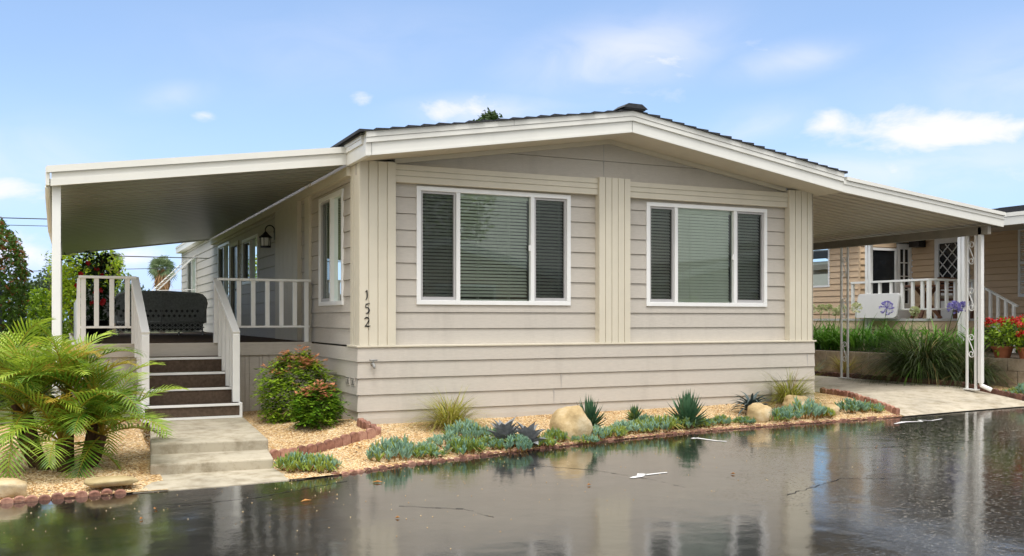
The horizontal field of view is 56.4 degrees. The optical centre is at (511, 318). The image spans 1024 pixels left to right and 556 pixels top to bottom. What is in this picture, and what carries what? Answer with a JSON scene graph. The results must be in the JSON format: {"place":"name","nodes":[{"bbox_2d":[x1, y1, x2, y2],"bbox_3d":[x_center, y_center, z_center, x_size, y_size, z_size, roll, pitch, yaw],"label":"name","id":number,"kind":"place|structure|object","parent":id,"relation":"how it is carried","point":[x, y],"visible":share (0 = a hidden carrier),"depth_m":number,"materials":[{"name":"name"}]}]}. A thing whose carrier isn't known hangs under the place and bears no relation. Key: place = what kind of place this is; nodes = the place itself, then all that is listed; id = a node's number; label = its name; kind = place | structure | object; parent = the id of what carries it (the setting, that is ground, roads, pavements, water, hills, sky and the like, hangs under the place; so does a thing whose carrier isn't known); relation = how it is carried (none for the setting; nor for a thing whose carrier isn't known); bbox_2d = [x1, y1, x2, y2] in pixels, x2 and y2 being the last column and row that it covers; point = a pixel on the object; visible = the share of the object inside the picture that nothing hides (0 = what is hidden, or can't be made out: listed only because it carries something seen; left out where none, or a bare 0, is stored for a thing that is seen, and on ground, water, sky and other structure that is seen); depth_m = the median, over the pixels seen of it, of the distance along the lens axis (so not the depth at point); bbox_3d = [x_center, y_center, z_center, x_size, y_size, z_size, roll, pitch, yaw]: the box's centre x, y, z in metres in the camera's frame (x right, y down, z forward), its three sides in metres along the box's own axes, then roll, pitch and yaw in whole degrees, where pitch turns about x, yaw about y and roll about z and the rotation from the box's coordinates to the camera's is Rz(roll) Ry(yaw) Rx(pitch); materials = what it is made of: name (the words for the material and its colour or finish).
{"place":"outdoors","nodes":[
{"label":"outdoors","id":0,"kind":"place"},
{"bbox_2d":[0,341,211,423],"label":"terrain","id":1,"kind":"structure","parent":0,"point":[1,412],"depth_m":13.72,"materials":[{"name":"brown soil"}]},
{"bbox_2d":[0,218,33,405],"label":"tree","id":2,"kind":"object","parent":1,"relation":"on","point":[18,291],"visible":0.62,"depth_m":15.13,"materials":[{"name":"green plant"}]},
{"bbox_2d":[25,323,51,395],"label":"green bush","id":3,"kind":"object","parent":1,"relation":"on","point":[40,332],"visible":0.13,"depth_m":15.61,"materials":[{"name":"green plant"}]},
{"bbox_2d":[5,285,72,356],"bbox_3d":[-10.064,0.379,20.198,1.843,2.218,1.210,0,0,6],"label":"lime bush","id":4,"kind":"object","parent":1,"relation":"on","point":[40,298],"visible":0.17,"depth_m":20.06,"materials":[{"name":"green plant"}]},
{"bbox_2d":[5,268,73,337],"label":"dark tree","id":5,"kind":"object","parent":1,"relation":"on","point":[40,282],"visible":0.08,"depth_m":61.12,"materials":[{"name":"green plant"}]},
{"bbox_2d":[41,251,51,308],"bbox_3d":[-15.456,-0.505,32.003,0.599,3.671,0.612,0,0,-25],"label":"thin tree","id":6,"kind":"object","parent":1,"relation":"on","point":[48,273],"visible":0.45,"depth_m":31.94,"materials":[{"name":"green plant"}]},
{"bbox_2d":[43,250,128,338],"bbox_3d":[-12.496,-0.513,27.796,2.525,3.702,1.772,0,0,-25],"label":"yellow green tree","id":7,"kind":"object","parent":1,"relation":"on","point":[68,291],"visible":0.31,"depth_m":27.53,"materials":[{"name":"green plant"}]},
{"bbox_2d":[114,273,149,331],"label":"dark tree","id":8,"kind":"object","parent":1,"relation":"on","point":[121,288],"visible":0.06,"depth_m":52.27,"materials":[{"name":"green plant"}]},
{"bbox_2d":[69,275,313,422],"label":"porch deck","id":9,"kind":"structure","parent":1,"relation":"on","point":[228,376],"depth_m":12.97,"materials":[{"name":"wood"}]},
{"bbox_2d":[61,250,124,337],"bbox_3d":[-7.253,-0.439,16.585,1.085,1.548,0.745,0,0,-25],"label":"flowering vine","id":10,"kind":"object","parent":9,"relation":"on","point":[102,270],"visible":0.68,"depth_m":16.51,"materials":[{"name":"green plant"}]},
{"bbox_2d":[86,289,114,336],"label":"bush","id":11,"kind":"object","parent":9,"relation":"on","point":[104,310],"visible":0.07,"depth_m":18.18,"materials":[{"name":"plant"}]},
{"bbox_2d":[114,291,207,335],"bbox_3d":[-7.372,-0.123,19.968,1.858,0.919,0.773,0,0,-25],"label":"wicker sofa","id":12,"kind":"object","parent":9,"relation":"on","point":[173,311],"visible":0.73,"depth_m":19.71,"materials":[{"name":"black wicker"}]},
{"bbox_2d":[473,107,502,120],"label":"pine tree","id":13,"kind":"object","parent":1,"relation":"on","point":[490,115],"visible":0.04,"depth_m":49.37,"materials":[{"name":"green plant"}]},
{"bbox_2d":[152,103,847,423],"bbox_3d":[-3.118,-0.698,22.011,8.481,4.395,20.680,0,0,-25],"label":"mobile home","id":14,"kind":"object","parent":1,"relation":"on","point":[625,256],"visible":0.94,"depth_m":13.27,"materials":[{"name":"paint"}]},
{"bbox_2d":[45,147,350,440],"bbox_3d":[-6.292,-0.350,17.115,3.533,3.659,12.715,0,0,-25],"label":"patio awning","id":15,"kind":"object","parent":14,"relation":"attached to","point":[101,206],"visible":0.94,"depth_m":12.90,"materials":[{"name":"metal"}]},
{"bbox_2d":[187,257,211,332],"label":"window","id":16,"kind":"structure","parent":14,"relation":"in","point":[191,266],"depth_m":27.61,"materials":[{"name":"plastic"}]},
{"bbox_2d":[218,241,229,297],"bbox_3d":[-6.611,-1.110,21.993,0.082,1.260,1.750,0,0,-25],"label":"window","id":17,"kind":"structure","parent":14,"relation":"in","point":[223,249],"depth_m":21.96,"materials":[{"name":"glass"}]},
{"bbox_2d":[230,241,239,318],"bbox_3d":[-5.962,-0.675,20.557,0.126,1.950,1.000,0,0,-25],"label":"side door","id":18,"kind":"structure","parent":14,"relation":"in","point":[234,247],"depth_m":20.78,"materials":[{"name":"beige paint"}]},
{"bbox_2d":[242,234,258,284],"bbox_3d":[-5.158,-1.160,18.891,0.082,0.920,1.740,0,0,-25],"label":"window","id":19,"kind":"structure","parent":14,"relation":"in","point":[250,250],"depth_m":18.87,"materials":[{"name":"glass"}]},
{"bbox_2d":[259,225,274,247],"bbox_3d":[-4.157,-1.417,16.352,0.343,0.394,0.218,0,0,-3],"label":"wall lantern","id":20,"kind":"object","parent":14,"relation":"attached to","point":[265,239],"depth_m":16.30,"materials":[{"name":"black metal"}]},
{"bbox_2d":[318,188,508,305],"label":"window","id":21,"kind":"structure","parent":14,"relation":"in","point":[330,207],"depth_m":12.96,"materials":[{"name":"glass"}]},
{"bbox_2d":[416,186,570,305],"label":"window","id":22,"kind":"structure","parent":14,"relation":"in","point":[541,275],"depth_m":12.87,"materials":[{"name":"glass"}]},
{"bbox_2d":[645,202,766,306],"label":"window","id":23,"kind":"structure","parent":14,"relation":"in","point":[690,248],"depth_m":14.35,"materials":[{"name":"glass"}]},
{"bbox_2d":[0,392,903,500],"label":"gravel bed","id":24,"kind":"object","parent":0,"point":[137,443],"visible":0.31,"depth_m":10.95,"materials":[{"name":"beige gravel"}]},
{"bbox_2d":[0,478,27,499],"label":"boulder","id":25,"kind":"object","parent":24,"relation":"on","point":[12,487],"visible":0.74,"depth_m":8.06,"materials":[{"name":"beige stone"}]},
{"bbox_2d":[0,316,189,479],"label":"pygmy palm","id":26,"kind":"object","parent":24,"relation":"on","point":[25,373],"visible":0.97,"depth_m":9.28,"materials":[{"name":"green plant"}]},
{"bbox_2d":[84,475,137,487],"bbox_3d":[-3.572,1.446,8.504,0.450,0.074,0.324,0,0,-25],"label":"stone slab","id":27,"kind":"object","parent":24,"relation":"on","point":[103,481],"depth_m":8.40,"materials":[{"name":"beige stone"}]},
{"bbox_2d":[133,417,305,492],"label":"concrete steps","id":28,"kind":"structure","parent":24,"relation":"on","point":[208,453],"depth_m":9.71,"materials":[{"name":"beige concrete"}]},
{"bbox_2d":[271,448,316,472],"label":"chalk stick succulent","id":29,"kind":"object","parent":24,"relation":"on","point":[292,461],"visible":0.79,"depth_m":9.42,"materials":[{"name":"green plant"}]},
{"bbox_2d":[250,344,341,424],"bbox_3d":[-2.810,0.880,12.439,1.206,1.124,1.300,0,0,22],"label":"nandina shrub","id":30,"kind":"object","parent":24,"relation":"on","point":[311,365],"visible":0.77,"depth_m":12.27,"materials":[{"name":"green plant"}]},
{"bbox_2d":[306,443,316,453],"bbox_3d":[-2.172,1.411,10.337,0.106,0.115,0.064,3,5,-43],"label":"edging brick","id":31,"kind":"object","parent":24,"relation":"on","point":[311,448],"visible":0.77,"depth_m":10.31,"materials":[{"name":"brick"}]},
{"bbox_2d":[285,379,352,429],"bbox_3d":[-2.391,1.068,11.608,0.769,0.676,0.827,0,0,17],"label":"nandina shrub","id":32,"kind":"object","parent":24,"relation":"on","point":[307,396],"visible":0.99,"depth_m":11.48,"materials":[{"name":"green plant"}]},
{"bbox_2d":[302,450,345,472],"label":"chalk stick succulent","id":33,"kind":"object","parent":24,"relation":"on","point":[319,462],"visible":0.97,"depth_m":9.34,"materials":[{"name":"green plant"}]},
{"bbox_2d":[340,434,350,445],"bbox_3d":[-1.851,1.343,10.608,0.108,0.125,0.064,3,-8,-44],"label":"edging brick","id":34,"kind":"object","parent":24,"relation":"on","point":[346,439],"visible":1,"depth_m":10.58,"materials":[{"name":"brick"}]},
{"bbox_2d":[365,428,375,438],"bbox_3d":[-1.605,1.301,10.820,0.103,0.126,0.064,1,-2,-37],"label":"edging brick","id":35,"kind":"object","parent":24,"relation":"on","point":[371,433],"visible":0.97,"depth_m":10.79,"materials":[{"name":"brick"}]},
{"bbox_2d":[365,436,412,461],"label":"chalk stick succulent","id":36,"kind":"object","parent":24,"relation":"on","point":[390,447],"visible":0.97,"depth_m":9.89,"materials":[{"name":"green plant"}]},
{"bbox_2d":[410,443,447,458],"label":"chalk stick succulent","id":37,"kind":"object","parent":24,"relation":"on","point":[430,451],"visible":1,"depth_m":10.10,"materials":[{"name":"green plant"}]},
{"bbox_2d":[425,429,459,446],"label":"chalk stick succulent","id":38,"kind":"object","parent":24,"relation":"on","point":[438,439],"visible":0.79,"depth_m":10.73,"materials":[{"name":"green plant"}]},
{"bbox_2d":[401,384,497,433],"bbox_3d":[-0.749,1.206,11.763,1.486,0.824,1.480,0,0,-25],"label":"grass clump","id":39,"kind":"object","parent":24,"relation":"on","point":[450,414],"visible":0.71,"depth_m":11.67,"materials":[{"name":"green plant"}]},
{"bbox_2d":[442,418,482,439],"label":"chalk stick succulent","id":40,"kind":"object","parent":24,"relation":"on","point":[472,429],"visible":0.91,"depth_m":11.03,"materials":[{"name":"green plant"}]},
{"bbox_2d":[440,434,488,454],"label":"chalk stick succulent","id":41,"kind":"object","parent":24,"relation":"on","point":[462,445],"visible":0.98,"depth_m":10.36,"materials":[{"name":"green plant"}]},
{"bbox_2d":[476,434,497,449],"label":"chalk stick succulent","id":42,"kind":"object","parent":24,"relation":"on","point":[489,442],"visible":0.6,"depth_m":10.66,"materials":[{"name":"green plant"}]},
{"bbox_2d":[480,426,496,436],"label":"chalk stick succulent","id":43,"kind":"object","parent":24,"relation":"on","point":[486,432],"visible":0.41,"depth_m":11.14,"materials":[{"name":"plant"}]},
{"bbox_2d":[485,417,522,443],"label":"grey agave","id":44,"kind":"object","parent":24,"relation":"on","point":[503,430],"visible":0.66,"depth_m":10.86,"materials":[{"name":"grey plant"}]},
{"bbox_2d":[495,433,532,452],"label":"chalk stick succulent","id":45,"kind":"object","parent":24,"relation":"on","point":[523,442],"visible":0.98,"depth_m":10.64,"materials":[{"name":"green plant"}]},
{"bbox_2d":[513,421,546,444],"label":"grey agave","id":46,"kind":"object","parent":24,"relation":"on","point":[530,433],"visible":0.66,"depth_m":10.88,"materials":[{"name":"grey plant"}]},
{"bbox_2d":[533,434,560,447],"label":"chalk stick succulent","id":47,"kind":"object","parent":24,"relation":"on","point":[550,441],"visible":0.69,"depth_m":10.93,"materials":[{"name":"green plant"}]},
{"bbox_2d":[541,427,571,442],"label":"chalk stick succulent","id":48,"kind":"object","parent":24,"relation":"on","point":[558,434],"visible":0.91,"depth_m":11.23,"materials":[{"name":"green plant"}]},
{"bbox_2d":[549,405,592,440],"bbox_3d":[0.704,1.315,11.553,0.490,0.552,0.452,0,0,-25],"label":"boulder","id":49,"kind":"object","parent":24,"relation":"on","point":[573,420],"visible":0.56,"depth_m":11.40,"materials":[{"name":"beige stone"}]},
{"bbox_2d":[571,434,600,443],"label":"chalk stick succulent","id":50,"kind":"object","parent":24,"relation":"on","point":[592,438],"visible":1,"depth_m":11.28,"materials":[{"name":"green plant"}]},
{"bbox_2d":[576,395,606,426],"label":"agave","id":51,"kind":"object","parent":24,"relation":"on","point":[591,413],"visible":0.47,"depth_m":11.89,"materials":[{"name":"green plant"}]},
{"bbox_2d":[592,424,609,439],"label":"chalk stick succulent","id":52,"kind":"object","parent":24,"relation":"on","point":[603,432],"visible":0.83,"depth_m":11.48,"materials":[{"name":"green plant"}]},
{"bbox_2d":[606,424,628,437],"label":"chalk stick succulent","id":53,"kind":"object","parent":24,"relation":"on","point":[617,431],"visible":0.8,"depth_m":11.65,"materials":[{"name":"green plant"}]},
{"bbox_2d":[611,419,644,434],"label":"chalk stick succulent","id":54,"kind":"object","parent":24,"relation":"on","point":[630,426],"visible":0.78,"depth_m":11.87,"materials":[{"name":"green plant"}]},
{"bbox_2d":[625,404,644,420],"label":"agave","id":55,"kind":"object","parent":24,"relation":"on","point":[635,413],"visible":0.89,"depth_m":12.55,"materials":[{"name":"green plant"}]},
{"bbox_2d":[631,419,659,433],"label":"chalk stick succulent","id":56,"kind":"object","parent":24,"relation":"on","point":[650,426],"visible":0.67,"depth_m":11.97,"materials":[{"name":"green plant"}]},
{"bbox_2d":[645,413,684,432],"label":"chalk stick succulent","id":57,"kind":"object","parent":24,"relation":"on","point":[665,422],"visible":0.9,"depth_m":12.13,"materials":[{"name":"green plant"}]},
{"bbox_2d":[674,416,698,430],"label":"chalk stick succulent","id":58,"kind":"object","parent":24,"relation":"on","point":[685,423],"visible":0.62,"depth_m":12.32,"materials":[{"name":"green plant"}]},
{"bbox_2d":[665,389,714,425],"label":"agave","id":59,"kind":"object","parent":24,"relation":"on","point":[688,406],"visible":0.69,"depth_m":12.42,"materials":[{"name":"green plant"}]},
{"bbox_2d":[699,417,716,427],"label":"chalk stick succulent","id":60,"kind":"object","parent":24,"relation":"on","point":[708,423],"visible":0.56,"depth_m":12.52,"materials":[{"name":"plant"}]},
{"bbox_2d":[712,414,731,425],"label":"chalk stick succulent","id":61,"kind":"object","parent":24,"relation":"on","point":[722,419],"visible":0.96,"depth_m":12.69,"materials":[{"name":"green plant"}]},
{"bbox_2d":[731,416,755,424],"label":"chalk stick succulent","id":62,"kind":"object","parent":24,"relation":"on","point":[746,420],"visible":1,"depth_m":12.82,"materials":[{"name":"plant"}]},
{"bbox_2d":[728,391,772,415],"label":"spider agave","id":63,"kind":"object","parent":24,"relation":"on","point":[749,401],"visible":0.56,"depth_m":13.45,"materials":[{"name":"plant"}]},
{"bbox_2d":[747,402,772,422],"bbox_3d":[3.399,1.336,13.120,0.373,0.367,0.315,0,0,-25],"label":"boulder","id":64,"kind":"object","parent":24,"relation":"on","point":[759,412],"visible":0.66,"depth_m":13.01,"materials":[{"name":"beige stone"}]},
{"bbox_2d":[769,407,793,421],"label":"chalk stick succulent","id":65,"kind":"object","parent":24,"relation":"on","point":[781,415],"visible":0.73,"depth_m":13.07,"materials":[{"name":"green plant"}]},
{"bbox_2d":[775,406,801,419],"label":"chalk stick succulent","id":66,"kind":"object","parent":24,"relation":"on","point":[797,414],"visible":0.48,"depth_m":13.27,"materials":[{"name":"plant"}]},
{"bbox_2d":[782,395,807,410],"bbox_3d":[4.128,1.257,13.952,0.451,0.306,0.348,0,0,-25],"label":"boulder","id":67,"kind":"object","parent":24,"relation":"on","point":[788,400],"visible":0.42,"depth_m":13.86,"materials":[{"name":"beige stone"}]},
{"bbox_2d":[748,367,843,414],"bbox_3d":[4.205,1.113,14.352,1.755,0.987,1.792,0,0,-25],"label":"grass clump","id":68,"kind":"object","parent":24,"relation":"on","point":[782,393],"visible":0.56,"depth_m":14.22,"materials":[{"name":"green plant"}]},
{"bbox_2d":[785,395,826,419],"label":"chalk stick succulent","id":69,"kind":"object","parent":24,"relation":"on","point":[808,407],"visible":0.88,"depth_m":13.39,"materials":[{"name":"green plant"}]},
{"bbox_2d":[813,406,837,417],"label":"chalk stick succulent","id":70,"kind":"object","parent":24,"relation":"on","point":[829,412],"visible":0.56,"depth_m":13.50,"materials":[{"name":"plant"}]},
{"bbox_2d":[824,404,839,415],"bbox_3d":[4.616,1.347,13.806,0.284,0.224,0.257,0,0,-25],"label":"boulder","id":71,"kind":"object","parent":24,"relation":"on","point":[834,407],"visible":0.45,"depth_m":13.72,"materials":[{"name":"stone"}]},
{"bbox_2d":[834,396,870,413],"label":"chalk stick succulent","id":72,"kind":"object","parent":24,"relation":"on","point":[851,405],"visible":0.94,"depth_m":13.92,"materials":[{"name":"green plant"}]},
{"bbox_2d":[857,401,884,412],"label":"chalk stick succulent","id":73,"kind":"object","parent":24,"relation":"on","point":[876,407],"visible":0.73,"depth_m":14.00,"materials":[{"name":"green plant"}]},
{"bbox_2d":[0,407,1023,555],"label":"road","id":74,"kind":"structure","parent":0,"point":[854,493],"depth_m":7.87,"materials":[{"name":"grey asphalt"}]},
{"bbox_2d":[11,421,1002,555],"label":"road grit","id":75,"kind":"object","parent":74,"relation":"on","point":[464,483],"visible":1,"depth_m":8.90,"materials":[{"name":"gravel"}]},
{"bbox_2d":[0,0,1023,321],"label":"sky","id":76,"kind":"structure","parent":0,"point":[920,96],"materials":[{"name":"blue"}]},
{"bbox_2d":[4,322,1023,494],"bbox_3d":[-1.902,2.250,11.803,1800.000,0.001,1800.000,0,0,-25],"label":"ground","id":77,"kind":"structure","parent":0,"point":[815,398],"depth_m":23.22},
{"bbox_2d":[147,255,177,332],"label":"fan palm","id":78,"kind":"object","parent":77,"relation":"on","point":[167,266],"visible":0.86,"depth_m":92.36,"materials":[{"name":"green plant"}]},
{"bbox_2d":[816,349,1019,358],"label":"terrace soil","id":79,"kind":"structure","parent":0,"point":[1014,355],"depth_m":19.37,"materials":[{"name":"soil"}]},
{"bbox_2d":[813,304,839,349],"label":"agapanthus","id":80,"kind":"object","parent":79,"relation":"on","point":[821,308],"visible":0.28,"depth_m":21.89,"materials":[{"name":"green plant"}]},
{"bbox_2d":[813,304,859,350],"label":"agapanthus","id":81,"kind":"object","parent":79,"relation":"on","point":[828,343],"visible":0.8,"depth_m":21.37,"materials":[{"name":"green plant"}]},
{"bbox_2d":[825,302,877,350],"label":"agapanthus","id":82,"kind":"object","parent":79,"relation":"on","point":[854,344],"visible":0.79,"depth_m":20.82,"materials":[{"name":"green plant"}]},
{"bbox_2d":[843,301,898,351],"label":"agapanthus","id":83,"kind":"object","parent":79,"relation":"on","point":[869,335],"visible":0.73,"depth_m":20.23,"materials":[{"name":"green plant"}]},
{"bbox_2d":[870,306,935,352],"bbox_3d":[8.073,0.217,19.745,1.599,0.966,1.206,0,0,42],"label":"agapanthus","id":84,"kind":"object","parent":79,"relation":"on","point":[915,309],"visible":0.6,"depth_m":19.67,"materials":[{"name":"green plant"}]},
{"bbox_2d":[813,236,1020,352],"bbox_3d":[9.027,-0.552,22.913,3.340,2.536,7.149,0,0,-25],"label":"neighbour porch","id":85,"kind":"object","parent":79,"relation":"on","point":[869,281],"visible":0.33,"depth_m":20.16,"materials":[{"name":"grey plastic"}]},
{"bbox_2d":[855,293,899,317],"bbox_3d":[8.041,-0.290,20.993,0.194,0.540,1.170,0,0,-25],"label":"folding table","id":86,"kind":"object","parent":85,"relation":"on","point":[870,304],"visible":0.95,"depth_m":20.97,"materials":[{"name":"grey plastic"}]},
{"bbox_2d":[904,285,949,318],"bbox_3d":[9.043,-0.366,20.850,0.960,0.739,0.960,0,0,-25],"label":"wooden table","id":87,"kind":"object","parent":85,"relation":"on","point":[936,312],"visible":0.48,"depth_m":20.71,"materials":[{"name":"brown wood"}]},
{"bbox_2d":[937,277,973,318],"bbox_3d":[9.807,-0.470,21.106,0.530,0.920,0.515,0,0,-25],"label":"wooden chair","id":88,"kind":"object","parent":85,"relation":"on","point":[955,315],"visible":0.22,"depth_m":21.20,"materials":[{"name":"brown wood"}]},
{"bbox_2d":[813,205,1023,327],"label":"tan house","id":89,"kind":"structure","parent":79,"relation":"on","point":[1003,263],"depth_m":23.75,"materials":[{"name":"beige wood"}]},
{"bbox_2d":[813,242,906,287],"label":"window","id":90,"kind":"structure","parent":89,"relation":"in","point":[821,258],"depth_m":24.81,"materials":[{"name":"glass"}]},
{"bbox_2d":[873,248,896,318],"bbox_3d":[9.277,-0.890,23.935,0.940,1.780,0.070,0,0,-25],"label":"french door","id":91,"kind":"structure","parent":89,"relation":"in","point":[884,259],"depth_m":23.98,"materials":[{"name":"white paint"}]},
{"bbox_2d":[896,244,911,318],"bbox_3d":[9.960,-0.955,24.256,0.490,1.890,0.050,0,0,-25],"label":"french door","id":92,"kind":"structure","parent":89,"relation":"in","point":[904,252],"depth_m":24.26,"materials":[{"name":"white paint"}]},
{"bbox_2d":[934,236,970,318],"bbox_3d":[10.738,-1.015,23.256,0.070,2.010,1.020,0,0,-25],"label":"lattice door","id":93,"kind":"structure","parent":89,"relation":"in","point":[945,249],"depth_m":23.41,"materials":[{"name":"white paint"}]},
{"bbox_2d":[991,211,1023,231],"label":"porch awning","id":94,"kind":"object","parent":89,"relation":"attached to","point":[1013,220],"depth_m":18.05,"materials":[{"name":"metal"}]},
{"bbox_2d":[897,300,969,354],"bbox_3d":[8.349,0.170,18.955,1.702,1.059,1.656,0,0,38],"label":"agapanthus","id":95,"kind":"object","parent":79,"relation":"on","point":[955,303],"visible":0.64,"depth_m":18.61,"materials":[{"name":"green plant"}]},
{"bbox_2d":[941,317,997,355],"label":"agapanthus","id":96,"kind":"object","parent":79,"relation":"on","point":[972,342],"visible":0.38,"depth_m":18.23,"materials":[{"name":"green plant"}]},
{"bbox_2d":[984,316,1018,357],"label":"potted geranium","id":97,"kind":"object","parent":79,"relation":"on","point":[1002,350],"visible":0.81,"depth_m":17.03,"materials":[{"name":"plant"}]},
{"bbox_2d":[813,375,1023,415],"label":"driveway","id":98,"kind":"structure","parent":0,"point":[908,399],"depth_m":15.70,"materials":[{"name":"concrete"}]},
{"bbox_2d":[813,176,1005,391],"bbox_3d":[3.929,-0.473,20.865,3.710,3.383,12.535,0,0,-25],"label":"carport","id":99,"kind":"object","parent":98,"relation":"on","point":[857,212],"visible":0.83,"depth_m":16.17,"materials":[{"name":"metal"}]},
{"bbox_2d":[978,384,1010,389],"bbox_3d":[10.438,1.267,21.915,9.070,0.224,10.154,0,0,-25],"label":"gravel strip","id":100,"kind":"object","parent":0,"point":[1000,387],"visible":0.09,"depth_m":16.80,"materials":[{"name":"gravel"}]},
{"bbox_2d":[816,353,869,373],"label":"dry grass","id":101,"kind":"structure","parent":100,"relation":"on","point":[837,363],"depth_m":19.82,"materials":[{"name":"plant"}]},
{"bbox_2d":[814,350,1023,387],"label":"retaining wall","id":102,"kind":"structure","parent":100,"relation":"on","point":[1015,364],"depth_m":19.12,"materials":[{"name":"grey concrete"}]},
{"bbox_2d":[1003,314,1023,358],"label":"potted geranium","id":103,"kind":"object","parent":102,"relation":"on","point":[1019,333],"visible":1,"depth_m":16.67,"materials":[{"name":"plant"}]},
{"bbox_2d":[839,317,1002,388],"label":"fountain grass","id":104,"kind":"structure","parent":100,"relation":"on","point":[908,361],"depth_m":17.59,"materials":[{"name":"green plant"}]},
{"bbox_2d":[924,346,1023,388],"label":"fountain grass","id":105,"kind":"object","parent":100,"relation":"on","point":[971,375],"depth_m":16.87,"materials":[{"name":"green plant"}]},
{"bbox_2d":[1010,382,1023,394],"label":"chalk stick succulent","id":106,"kind":"object","parent":100,"relation":"on","point":[1020,387],"visible":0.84,"depth_m":15.91,"materials":[{"name":"plant"}]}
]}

